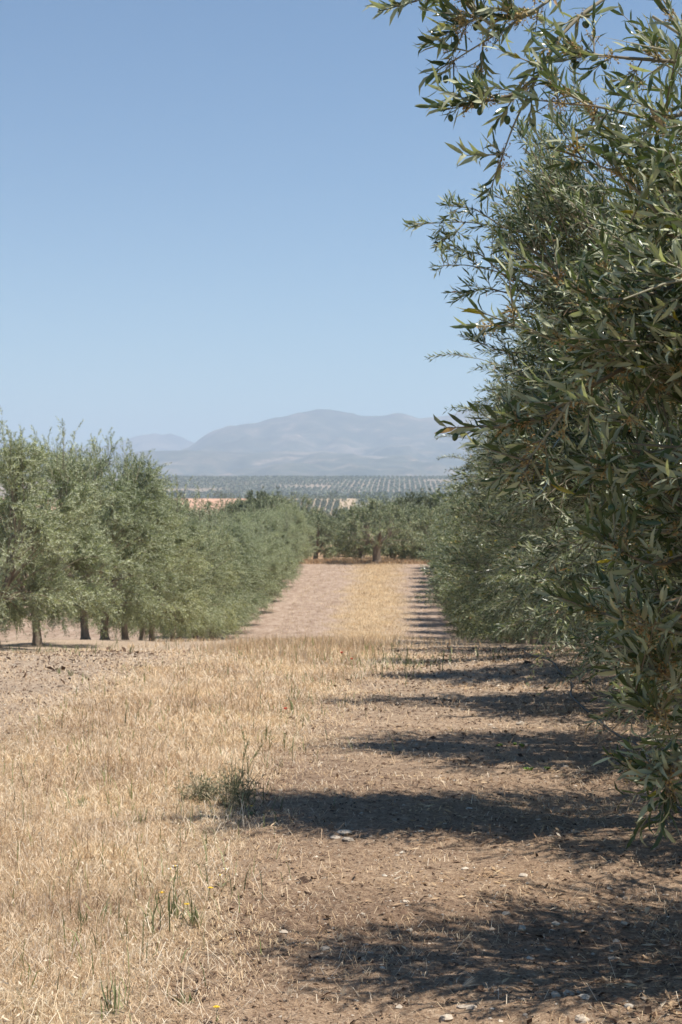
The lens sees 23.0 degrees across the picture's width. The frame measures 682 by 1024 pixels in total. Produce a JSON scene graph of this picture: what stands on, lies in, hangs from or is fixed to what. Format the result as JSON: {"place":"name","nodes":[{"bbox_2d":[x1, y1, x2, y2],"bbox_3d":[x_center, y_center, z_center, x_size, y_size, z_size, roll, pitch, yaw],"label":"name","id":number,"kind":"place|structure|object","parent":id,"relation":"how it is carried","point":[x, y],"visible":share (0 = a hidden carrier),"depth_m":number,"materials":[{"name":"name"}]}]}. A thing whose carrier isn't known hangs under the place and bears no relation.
{"place":"outdoors","nodes":[
{"label":"outdoors","id":0,"kind":"place"},
{"bbox_2d":[0,433,193,458],"bbox_3d":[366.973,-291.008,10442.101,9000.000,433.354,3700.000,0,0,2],"label":"distant mountain","id":1,"kind":"structure","parent":0,"point":[160,442],"depth_m":10665.62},
{"bbox_2d":[2,450,476,477],"bbox_3d":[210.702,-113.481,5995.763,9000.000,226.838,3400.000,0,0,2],"label":"foothills","id":2,"kind":"structure","parent":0,"point":[223,463],"depth_m":5694.17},
{"bbox_2d":[0,562,481,1023],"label":"dry grass","id":3,"kind":"structure","parent":0,"point":[276,649],"depth_m":9.70,"materials":[{"name":"plant"}]},
{"bbox_2d":[180,409,492,458],"bbox_3d":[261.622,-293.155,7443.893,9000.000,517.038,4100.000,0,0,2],"label":"mountains","id":4,"kind":"structure","parent":0,"point":[393,434],"depth_m":7504.00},
{"bbox_2d":[0,478,681,1023],"bbox_3d":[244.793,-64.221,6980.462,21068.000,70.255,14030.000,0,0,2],"label":"ground","id":5,"kind":"structure","parent":0,"point":[296,594],"depth_m":7.65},
{"bbox_2d":[0,520,23,608],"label":"olive tree","id":6,"kind":"object","parent":5,"relation":"on","point":[1,553],"visible":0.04,"depth_m":60.09,"materials":[{"name":"green plant"}]},
{"bbox_2d":[0,407,119,648],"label":"olive tree","id":7,"kind":"object","parent":5,"relation":"on","point":[17,463],"visible":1,"depth_m":25.44,"materials":[{"name":"green plant"}]},
{"bbox_2d":[0,425,142,645],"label":"olive tree","id":8,"kind":"object","parent":5,"relation":"on","point":[87,555],"visible":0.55,"depth_m":27.86,"materials":[{"name":"green plant"}]},
{"bbox_2d":[75,909,89,924],"bbox_3d":[-0.990,1.554,6.394,0.066,0.078,0.072,0,0,23],"label":"grass tuft","id":9,"kind":"object","parent":5,"relation":"on","point":[86,919],"visible":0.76,"depth_m":6.41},
{"bbox_2d":[6,427,171,639],"bbox_3d":[-4.953,0.453,31.749,3.524,4.165,2.768,0,0,11],"label":"olive tree","id":10,"kind":"object","parent":5,"relation":"on","point":[121,489],"visible":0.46,"depth_m":31.52,"materials":[{"name":"green plant"}]},
{"bbox_2d":[15,427,194,639],"bbox_3d":[-4.876,0.504,33.855,3.678,4.468,3.021,0,0,-18],"label":"olive tree","id":11,"kind":"object","parent":5,"relation":"on","point":[150,473],"visible":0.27,"depth_m":33.94,"materials":[{"name":"green plant"}]},
{"bbox_2d":[100,972,129,1016],"bbox_3d":[-0.705,1.501,5.243,0.086,0.153,0.124,0,0,-16],"label":"grass tuft","id":12,"kind":"object","parent":5,"relation":"on","point":[115,996],"visible":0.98,"depth_m":5.23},
{"bbox_2d":[56,465,220,639],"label":"olive tree","id":13,"kind":"object","parent":5,"relation":"on","point":[188,544],"visible":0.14,"depth_m":36.55,"materials":[{"name":"green plant"}]},
{"bbox_2d":[82,494,213,640],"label":"olive tree","id":14,"kind":"object","parent":5,"relation":"on","point":[197,595],"visible":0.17,"depth_m":39.11,"materials":[{"name":"green plant"}]},
{"bbox_2d":[88,476,238,640],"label":"olive tree","id":15,"kind":"object","parent":5,"relation":"on","point":[182,514],"visible":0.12,"depth_m":41.68,"materials":[{"name":"green plant"}]},
{"bbox_2d":[155,883,187,918],"bbox_3d":[-0.657,1.500,6.471,0.134,0.168,0.074,0,0,2],"label":"grass tuft","id":16,"kind":"object","parent":5,"relation":"on","point":[173,906],"visible":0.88,"depth_m":6.47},
{"bbox_2d":[123,500,241,641],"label":"olive tree","id":17,"kind":"object","parent":5,"relation":"on","point":[193,528],"visible":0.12,"depth_m":44.11,"materials":[{"name":"green plant"}]},
{"bbox_2d":[171,986,193,1005],"bbox_3d":[-0.506,1.557,5.385,0.064,0.066,0.060,0,0,41],"label":"grass tuft","id":18,"kind":"object","parent":5,"relation":"on","point":[190,998],"visible":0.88,"depth_m":5.39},
{"bbox_2d":[128,509,243,641],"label":"olive tree","id":19,"kind":"object","parent":5,"relation":"on","point":[216,623],"visible":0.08,"depth_m":46.48,"materials":[{"name":"green plant"}]},
{"bbox_2d":[181,904,205,928],"bbox_3d":[-0.566,1.522,6.354,0.115,0.108,0.104,0,0,29],"label":"grass tuft","id":20,"kind":"object","parent":5,"relation":"on","point":[195,912],"visible":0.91,"depth_m":6.35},
{"bbox_2d":[176,494,229,529],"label":"olive tree","id":21,"kind":"object","parent":5,"relation":"on","point":[207,507],"visible":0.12,"depth_m":103.94,"materials":[{"name":"green plant"}]},
{"bbox_2d":[171,771,235,802],"bbox_3d":[-0.736,1.507,9.018,0.344,0.224,0.320,0,0,33],"label":"thistle plant","id":22,"kind":"object","parent":5,"relation":"on","point":[200,787],"visible":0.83,"depth_m":8.99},
{"bbox_2d":[157,510,254,639],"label":"olive tree","id":23,"kind":"object","parent":5,"relation":"on","point":[231,623],"visible":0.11,"depth_m":48.94,"materials":[{"name":"green plant"}]},
{"bbox_2d":[157,514,259,640],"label":"olive tree","id":24,"kind":"object","parent":5,"relation":"on","point":[236,547],"visible":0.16,"depth_m":51.55,"materials":[{"name":"green plant"}]},
{"bbox_2d":[202,500,244,521],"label":"olive tree","id":25,"kind":"object","parent":5,"relation":"on","point":[226,509],"visible":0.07,"depth_m":123.91,"materials":[{"name":"green plant"}]},
{"bbox_2d":[185,756,263,808],"bbox_3d":[-0.560,1.459,8.800,0.449,0.354,0.332,0,0,-34],"label":"thistle plant","id":26,"kind":"object","parent":5,"relation":"on","point":[233,784],"visible":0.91,"depth_m":8.82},
{"bbox_2d":[183,505,269,639],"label":"olive tree","id":27,"kind":"object","parent":5,"relation":"on","point":[243,539],"visible":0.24,"depth_m":54.00,"materials":[{"name":"green plant"}]},
{"bbox_2d":[217,497,246,512],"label":"olive tree","id":28,"kind":"object","parent":5,"relation":"on","point":[231,504],"visible":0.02,"depth_m":140.04,"materials":[{"name":"green plant"}]},
{"bbox_2d":[200,523,269,637],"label":"olive tree","id":29,"kind":"object","parent":5,"relation":"on","point":[261,606],"visible":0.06,"depth_m":56.41,"materials":[{"name":"green plant"}]},
{"bbox_2d":[204,517,281,619],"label":"olive tree","id":30,"kind":"object","parent":5,"relation":"on","point":[268,587],"visible":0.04,"depth_m":61.51,"materials":[{"name":"green plant"}]},
{"bbox_2d":[208,518,283,611],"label":"olive tree","id":31,"kind":"object","parent":5,"relation":"on","point":[275,563],"visible":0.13,"depth_m":63.92,"materials":[{"name":"green plant"}]},
{"bbox_2d":[216,519,276,622],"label":"olive tree","id":32,"kind":"object","parent":5,"relation":"on","point":[258,557],"visible":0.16,"depth_m":58.72,"materials":[{"name":"green plant"}]},
{"bbox_2d":[239,725,262,780],"bbox_3d":[-0.512,1.369,9.460,0.150,0.356,0.065,0,0,-37],"label":"grass spike","id":33,"kind":"object","parent":5,"relation":"on","point":[245,748],"depth_m":9.45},
{"bbox_2d":[224,486,279,520],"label":"olive tree","id":34,"kind":"object","parent":5,"relation":"on","point":[242,505],"visible":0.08,"depth_m":122.65,"materials":[{"name":"green plant"}]},
{"bbox_2d":[217,510,293,610],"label":"olive tree","id":35,"kind":"object","parent":5,"relation":"on","point":[277,591],"visible":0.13,"depth_m":66.46,"materials":[{"name":"green plant"}]},
{"bbox_2d":[230,517,286,596],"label":"olive tree","id":36,"kind":"object","parent":5,"relation":"on","point":[280,560],"visible":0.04,"depth_m":68.82,"materials":[{"name":"green plant"}]},
{"bbox_2d":[243,496,274,513],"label":"olive tree","id":37,"kind":"object","parent":5,"relation":"on","point":[259,506],"visible":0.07,"depth_m":114.47,"materials":[{"name":"green plant"}]},
{"bbox_2d":[223,499,299,591],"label":"olive tree","id":38,"kind":"object","parent":5,"relation":"on","point":[291,563],"visible":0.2,"depth_m":71.19,"materials":[{"name":"green plant"}]},
{"bbox_2d":[232,507,306,583],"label":"olive tree","id":39,"kind":"object","parent":5,"relation":"on","point":[288,542],"visible":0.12,"depth_m":73.98,"materials":[{"name":"green plant"}]},
{"bbox_2d":[243,512,306,585],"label":"olive tree","id":40,"kind":"object","parent":5,"relation":"on","point":[283,537],"visible":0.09,"depth_m":78.77,"materials":[{"name":"green plant"}]},
{"bbox_2d":[236,492,315,545],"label":"olive tree","id":41,"kind":"object","parent":5,"relation":"on","point":[274,500],"visible":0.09,"depth_m":121.73,"materials":[{"name":"green plant"}]},
{"bbox_2d":[252,511,300,577],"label":"olive tree","id":42,"kind":"object","parent":5,"relation":"on","point":[286,537],"visible":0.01,"depth_m":81.49,"materials":[{"name":"green plant"}]},
{"bbox_2d":[251,508,306,590],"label":"olive tree","id":43,"kind":"object","parent":5,"relation":"on","point":[280,526],"visible":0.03,"depth_m":76.55,"materials":[{"name":"green plant"}]},
{"bbox_2d":[0,640,560,995],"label":"green shoots","id":44,"kind":"object","parent":5,"relation":"on","point":[153,917],"visible":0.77,"depth_m":8.53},
{"bbox_2d":[258,505,306,562],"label":"olive tree","id":45,"kind":"object","parent":5,"relation":"on","point":[295,531],"visible":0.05,"depth_m":83.93,"materials":[{"name":"green plant"}]},
{"bbox_2d":[261,505,303,568],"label":"olive tree","id":46,"kind":"object","parent":5,"relation":"on","point":[299,524],"visible":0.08,"depth_m":86.26,"materials":[{"name":"green plant"}]},
{"bbox_2d":[260,506,308,560],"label":"olive tree","id":47,"kind":"object","parent":5,"relation":"on","point":[294,529],"visible":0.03,"depth_m":88.83,"materials":[{"name":"green plant"}]},
{"bbox_2d":[265,501,311,561],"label":"olive tree","id":48,"kind":"object","parent":5,"relation":"on","point":[299,517],"visible":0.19,"depth_m":91.21,"materials":[{"name":"green plant"}]},
{"bbox_2d":[262,496,315,561],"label":"olive tree","id":49,"kind":"object","parent":5,"relation":"on","point":[306,552],"visible":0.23,"depth_m":93.82,"materials":[{"name":"green plant"}]},
{"bbox_2d":[102,475,476,497],"bbox_3d":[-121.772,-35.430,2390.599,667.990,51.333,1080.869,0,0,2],"label":"hillside grove","id":50,"kind":"object","parent":5,"relation":"on","point":[238,486],"visible":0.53,"depth_m":2437.39,"materials":[{"name":"green plant"}]},
{"bbox_2d":[271,502,316,558],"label":"olive tree","id":51,"kind":"object","parent":5,"relation":"on","point":[309,524],"visible":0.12,"depth_m":96.50,"materials":[{"name":"green plant"}]},
{"bbox_2d":[272,491,329,547],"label":"olive tree","id":52,"kind":"object","parent":5,"relation":"on","point":[308,502],"visible":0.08,"depth_m":127.28,"materials":[{"name":"green plant"}]},
{"bbox_2d":[301,511,342,559],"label":"olive tree","id":53,"kind":"object","parent":5,"relation":"on","point":[320,538],"visible":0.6,"depth_m":103.16,"materials":[{"name":"green plant"}]},
{"bbox_2d":[175,490,469,515],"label":"grove on the rise","id":54,"kind":"object","parent":5,"relation":"on","point":[355,495],"visible":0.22,"depth_m":1219.41,"materials":[{"name":"green plant"}]},
{"bbox_2d":[319,506,353,546],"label":"olive tree","id":55,"kind":"object","parent":5,"relation":"on","point":[335,513],"visible":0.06,"depth_m":123.90,"materials":[{"name":"green plant"}]},
{"bbox_2d":[0,643,681,1023],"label":"loose straw","id":56,"kind":"object","parent":5,"relation":"on","point":[320,709],"visible":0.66,"depth_m":8.56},
{"bbox_2d":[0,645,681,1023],"bbox_3d":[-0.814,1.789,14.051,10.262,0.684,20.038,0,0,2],"label":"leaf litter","id":57,"kind":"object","parent":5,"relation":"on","point":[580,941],"visible":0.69,"depth_m":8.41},
{"bbox_2d":[337,829,351,834],"bbox_3d":[0.015,1.542,8.070,0.089,0.021,0.080,0,0,44],"label":"stone","id":58,"kind":"object","parent":5,"relation":"on","point":[345,832],"visible":0.99,"depth_m":8.04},
{"bbox_2d":[323,508,372,556],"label":"olive tree","id":59,"kind":"object","parent":5,"relation":"on","point":[342,519],"visible":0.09,"depth_m":109.95,"materials":[{"name":"green plant"}]},
{"bbox_2d":[327,502,396,558],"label":"olive tree","id":60,"kind":"object","parent":5,"relation":"on","point":[360,554],"visible":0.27,"depth_m":105.29,"materials":[{"name":"green plant"}]},
{"bbox_2d":[329,493,425,562],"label":"olive tree","id":61,"kind":"object","parent":5,"relation":"on","point":[379,542],"visible":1,"depth_m":97.15,"materials":[{"name":"green plant"}]},
{"bbox_2d":[382,493,414,546],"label":"olive tree","id":62,"kind":"object","parent":5,"relation":"on","point":[400,502],"visible":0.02,"depth_m":132.41,"materials":[{"name":"green plant"}]},
{"bbox_2d":[369,500,435,558],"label":"olive tree","id":63,"kind":"object","parent":5,"relation":"on","point":[407,506],"visible":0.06,"depth_m":106.64,"materials":[{"name":"green plant"}]},
{"bbox_2d":[386,503,438,559],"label":"olive tree","id":64,"kind":"object","parent":5,"relation":"on","point":[401,553],"visible":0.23,"depth_m":103.79,"materials":[{"name":"green plant"}]},
{"bbox_2d":[395,500,441,559],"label":"olive tree","id":65,"kind":"object","parent":5,"relation":"on","point":[416,529],"visible":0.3,"depth_m":100.80,"materials":[{"name":"green plant"}]},
{"bbox_2d":[400,488,439,521],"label":"olive tree","id":66,"kind":"object","parent":5,"relation":"on","point":[418,499],"visible":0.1,"depth_m":122.95,"materials":[{"name":"green plant"}]},
{"bbox_2d":[180,670,681,1023],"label":"clods","id":67,"kind":"object","parent":5,"relation":"on","point":[402,911],"visible":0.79,"depth_m":7.14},
{"bbox_2d":[417,510,452,574],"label":"olive tree","id":68,"kind":"object","parent":5,"relation":"on","point":[435,547],"depth_m":66.02,"materials":[{"name":"green plant"}]},
{"bbox_2d":[422,487,454,516],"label":"olive tree","id":69,"kind":"object","parent":5,"relation":"on","point":[433,501],"visible":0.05,"depth_m":116.85,"materials":[{"name":"green plant"}]},
{"bbox_2d":[422,515,458,603],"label":"olive tree","id":70,"kind":"object","parent":5,"relation":"on","point":[428,591],"visible":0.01,"depth_m":63.76,"materials":[{"name":"green plant"}]},
{"bbox_2d":[417,498,466,560],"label":"olive tree","id":71,"kind":"object","parent":5,"relation":"on","point":[438,533],"visible":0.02,"depth_m":71.03,"materials":[{"name":"green plant"}]},
{"bbox_2d":[414,506,469,586],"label":"olive tree","id":72,"kind":"object","parent":5,"relation":"on","point":[436,544],"visible":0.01,"depth_m":76.14,"materials":[{"name":"green plant"}]},
{"bbox_2d":[421,496,464,557],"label":"olive tree","id":73,"kind":"object","parent":5,"relation":"on","point":[437,521],"visible":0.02,"depth_m":83.87,"materials":[{"name":"green plant"}]},
{"bbox_2d":[417,496,471,553],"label":"olive tree","id":74,"kind":"object","parent":5,"relation":"on","point":[437,532],"visible":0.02,"depth_m":73.37,"materials":[{"name":"green plant"}]},
{"bbox_2d":[414,489,476,549],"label":"olive tree","id":75,"kind":"object","parent":5,"relation":"on","point":[437,518],"visible":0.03,"depth_m":91.42,"materials":[{"name":"green plant"}]},
{"bbox_2d":[418,499,473,615],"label":"olive tree","id":76,"kind":"object","parent":5,"relation":"on","point":[435,577],"depth_m":61.82,"materials":[{"name":"green plant"}]},
{"bbox_2d":[440,1014,452,1021],"bbox_3d":[0.330,1.583,5.237,0.040,0.031,0.048,0,0,-22],"label":"stone","id":77,"kind":"object","parent":5,"relation":"on","point":[446,1017],"visible":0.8,"depth_m":5.22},
{"bbox_2d":[416,492,482,580],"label":"olive tree","id":78,"kind":"object","parent":5,"relation":"on","point":[439,527],"visible":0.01,"depth_m":78.85,"materials":[{"name":"green plant"}]},
{"bbox_2d":[425,514,492,639],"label":"olive tree","id":79,"kind":"object","parent":5,"relation":"on","point":[444,586],"visible":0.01,"depth_m":56.23,"materials":[{"name":"green plant"}]},
{"bbox_2d":[421,518,504,642],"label":"olive tree","id":80,"kind":"object","parent":5,"relation":"on","point":[444,583],"visible":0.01,"depth_m":53.44,"materials":[{"name":"green plant"}]},
{"bbox_2d":[447,975,478,987],"bbox_3d":[0.404,1.552,5.566,0.122,0.057,0.068,0,0,2],"label":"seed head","id":81,"kind":"object","parent":5,"relation":"on","point":[469,981],"visible":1,"depth_m":5.56},
{"bbox_2d":[249,648,681,1023],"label":"fallen leaves","id":82,"kind":"object","parent":5,"relation":"on","point":[632,911],"visible":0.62,"depth_m":8.02,"materials":[{"name":"plant"}]},
{"bbox_2d":[456,1004,476,1008],"bbox_3d":[0.404,1.592,5.380,0.067,0.019,0.057,0,0,2],"label":"stone","id":83,"kind":"object","parent":5,"relation":"on","point":[467,1006],"visible":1,"depth_m":5.37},
{"bbox_2d":[416,523,529,643],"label":"olive tree","id":84,"kind":"object","parent":5,"relation":"on","point":[438,599],"visible":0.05,"depth_m":51.27,"materials":[{"name":"green plant"}]},
{"bbox_2d":[418,485,529,643],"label":"olive tree","id":85,"kind":"object","parent":5,"relation":"on","point":[522,640],"visible":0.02,"depth_m":41.16,"materials":[{"name":"green plant"}]},
{"bbox_2d":[428,554,527,642],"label":"olive tree","id":86,"kind":"object","parent":5,"relation":"on","point":[467,638],"visible":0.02,"depth_m":48.57,"materials":[{"name":"green plant"}]},
{"bbox_2d":[414,508,551,643],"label":"olive tree","id":87,"kind":"object","parent":5,"relation":"on","point":[460,630],"visible":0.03,"depth_m":46.31,"materials":[{"name":"green plant"}]},
{"bbox_2d":[419,451,558,643],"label":"olive tree","id":88,"kind":"object","parent":5,"relation":"on","point":[451,542],"visible":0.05,"depth_m":31.33,"materials":[{"name":"green plant"}]},
{"bbox_2d":[427,496,550,643],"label":"olive tree","id":89,"kind":"object","parent":5,"relation":"on","point":[459,610],"visible":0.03,"depth_m":43.57,"materials":[{"name":"green plant"}]},
{"bbox_2d":[423,401,571,644],"bbox_3d":[3.929,-0.041,28.623,5.040,5.111,3.607,0,0,-2],"label":"olive tree","id":90,"kind":"object","parent":5,"relation":"on","point":[453,561],"visible":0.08,"depth_m":28.74,"materials":[{"name":"green plant"}]},
{"bbox_2d":[418,448,592,643],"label":"olive tree","id":91,"kind":"object","parent":5,"relation":"on","point":[472,619],"visible":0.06,"depth_m":33.82,"materials":[{"name":"green plant"}]},
{"bbox_2d":[417,474,593,643],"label":"olive tree","id":92,"kind":"object","parent":5,"relation":"on","point":[483,620],"visible":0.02,"depth_m":36.13,"materials":[{"name":"green plant"}]},
{"bbox_2d":[419,505,594,643],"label":"olive tree","id":93,"kind":"object","parent":5,"relation":"on","point":[468,601],"visible":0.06,"depth_m":38.39,"materials":[{"name":"green plant"}]},
{"bbox_2d":[442,373,586,647],"bbox_3d":[3.904,-0.213,26.003,4.683,4.936,3.738,0,0,-5],"label":"olive tree","id":94,"kind":"object","parent":5,"relation":"on","point":[481,439],"visible":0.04,"depth_m":26.03,"materials":[{"name":"green plant"}]},
{"bbox_2d":[363,0,681,850],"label":"olive tree","id":95,"kind":"object","parent":5,"relation":"on","point":[643,346],"visible":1,"depth_m":3.51,"materials":[{"name":"green plant"}]},
{"bbox_2d":[437,345,610,647],"bbox_3d":[3.573,-0.220,23.593,4.538,4.546,3.704,0,0,-3],"label":"olive tree","id":96,"kind":"object","parent":5,"relation":"on","point":[488,534],"visible":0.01,"depth_m":23.44,"materials":[{"name":"green plant"}]},
{"bbox_2d":[435,306,620,650],"bbox_3d":[3.435,-0.392,21.218,4.620,4.601,3.427,0,0,-6],"label":"olive tree","id":97,"kind":"object","parent":5,"relation":"on","point":[527,540],"visible":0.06,"depth_m":21.01,"materials":[{"name":"green plant"}]},
{"bbox_2d":[402,13,681,770],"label":"olive tree","id":98,"kind":"object","parent":5,"relation":"on","point":[548,204],"visible":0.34,"depth_m":8.24,"materials":[{"name":"green plant"}]},
{"bbox_2d":[462,273,623,653],"bbox_3d":[3.560,-0.640,18.724,4.321,4.786,3.671,0,0,-24],"label":"olive tree","id":99,"kind":"object","parent":5,"relation":"on","point":[516,586],"visible":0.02,"depth_m":18.62,"materials":[{"name":"green plant"}]},
{"bbox_2d":[424,157,665,685],"bbox_3d":[3.003,-0.696,13.503,4.691,4.687,3.681,0,0,1],"label":"olive tree","id":100,"kind":"object","parent":5,"relation":"on","point":[578,568],"visible":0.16,"depth_m":13.08,"materials":[{"name":"green plant"}]},
{"bbox_2d":[563,989,574,995],"bbox_3d":[0.746,1.576,5.472,0.038,0.031,0.030,0,0,-7],"label":"stone","id":101,"kind":"object","parent":5,"relation":"on","point":[568,991],"visible":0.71,"depth_m":5.46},
{"bbox_2d":[477,281,680,663],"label":"olive tree","id":102,"kind":"object","parent":5,"relation":"on","point":[536,594],"visible":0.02,"depth_m":16.13,"materials":[{"name":"green plant"}]},
{"bbox_2d":[574,1014,589,1022],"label":"stone","id":103,"kind":"object","parent":5,"relation":"on","point":[579,1019],"visible":0.92,"depth_m":5.20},
{"bbox_2d":[578,994,589,999],"bbox_3d":[0.788,1.578,5.444,0.044,0.016,0.051,0,0,2],"label":"stone","id":104,"kind":"object","parent":5,"relation":"on","point":[585,996],"visible":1,"depth_m":5.43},
{"bbox_2d":[496,85,681,741],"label":"olive tree","id":105,"kind":"object","parent":5,"relation":"on","point":[581,650],"visible":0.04,"depth_m":10.95,"materials":[{"name":"green plant"}]},
{"bbox_2d":[500,645,681,811],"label":"irrigation hose","id":106,"kind":"object","parent":5,"relation":"on","point":[612,731],"visible":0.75,"depth_m":13.13,"materials":[{"name":"black"}]},
{"bbox_2d":[563,121,681,772],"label":"olive tree","id":107,"kind":"object","parent":5,"relation":"on","point":[650,419],"visible":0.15,"depth_m":5.71,"materials":[{"name":"green plant"}]},
{"bbox_2d":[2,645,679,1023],"bbox_3d":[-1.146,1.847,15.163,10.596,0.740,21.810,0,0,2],"label":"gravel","id":108,"kind":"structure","parent":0,"point":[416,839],"depth_m":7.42,"materials":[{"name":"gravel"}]},
{"bbox_2d":[0,0,681,448],"label":"sky","id":109,"kind":"structure","parent":0,"point":[204,204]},
{"bbox_2d":[299,557,428,563],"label":"rusty grass","id":110,"kind":"structure","parent":0,"point":[354,561],"depth_m":97.58,"materials":[{"name":"plant"}]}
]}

